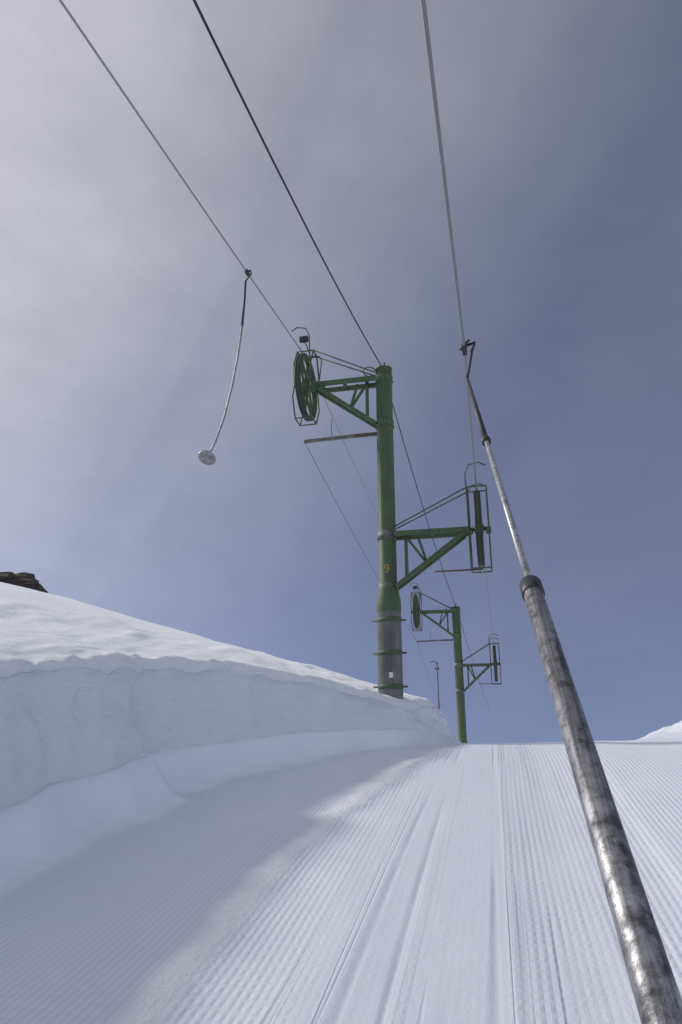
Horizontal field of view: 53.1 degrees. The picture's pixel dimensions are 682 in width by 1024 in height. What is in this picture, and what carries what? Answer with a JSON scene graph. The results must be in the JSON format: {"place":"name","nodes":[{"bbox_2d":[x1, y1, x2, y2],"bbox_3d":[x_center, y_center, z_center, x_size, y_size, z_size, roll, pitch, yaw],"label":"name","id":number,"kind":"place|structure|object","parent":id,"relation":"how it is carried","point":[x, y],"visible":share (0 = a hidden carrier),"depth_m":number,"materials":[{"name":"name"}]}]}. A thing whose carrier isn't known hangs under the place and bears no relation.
{"place":"outdoors","nodes":[
{"label":"outdoors","id":0,"kind":"place"},
{"bbox_2d":[0,582,681,1023],"bbox_3d":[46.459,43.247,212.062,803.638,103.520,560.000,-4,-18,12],"label":"snow ground","id":1,"kind":"structure","parent":0,"point":[194,828],"depth_m":4.70,"materials":[{"name":"white snow"}]},
{"bbox_2d":[0,572,47,592],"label":"roof","id":2,"kind":"structure","parent":1,"relation":"on","point":[26,580],"depth_m":14.61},
{"bbox_2d":[291,327,492,698],"bbox_3d":[0.777,0.479,10.977,3.220,7.772,1.208,-4,-18,12],"label":"pylon","id":3,"kind":"object","parent":1,"relation":"on","point":[389,653],"visible":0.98,"depth_m":10.94,"materials":[{"name":"green metal"}]},
{"bbox_2d":[59,0,498,737],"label":"cables","id":4,"kind":"object","parent":3,"relation":"attached to","point":[429,56],"visible":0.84,"depth_m":5.87,"materials":[{"name":"black metal"}]},
{"bbox_2d":[198,269,251,464],"bbox_3d":[-1.421,-1.952,8.517,0.208,3.184,0.979,-4,-18,12],"label":"ski lift hanger","id":5,"kind":"object","parent":4,"relation":"hanging from","point":[206,457],"visible":1,"depth_m":8.24,"materials":[{"name":"metal"}]},
{"bbox_2d":[459,339,681,1023],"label":"hanger pole","id":6,"kind":"object","parent":4,"relation":"attached to","point":[656,994],"visible":0.99,"depth_m":1.08,"materials":[{"name":"metal"}]},
{"bbox_2d":[430,661,439,709],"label":"lamp post","id":7,"kind":"object","parent":1,"relation":"on","point":[437,667],"visible":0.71,"depth_m":44.41,"materials":[{"name":"metal"}]},
{"bbox_2d":[409,583,501,742],"bbox_3d":[3.930,6.381,22.863,2.960,8.092,1.208,-4,-18,12],"label":"pylon","id":8,"kind":"object","parent":1,"relation":"on","point":[459,665],"visible":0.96,"depth_m":23.20,"materials":[{"name":"green metal"}]},
{"bbox_2d":[0,0,681,742],"label":"sky","id":9,"kind":"structure","parent":0,"point":[121,300],"materials":[{"name":"blue"}]}
]}

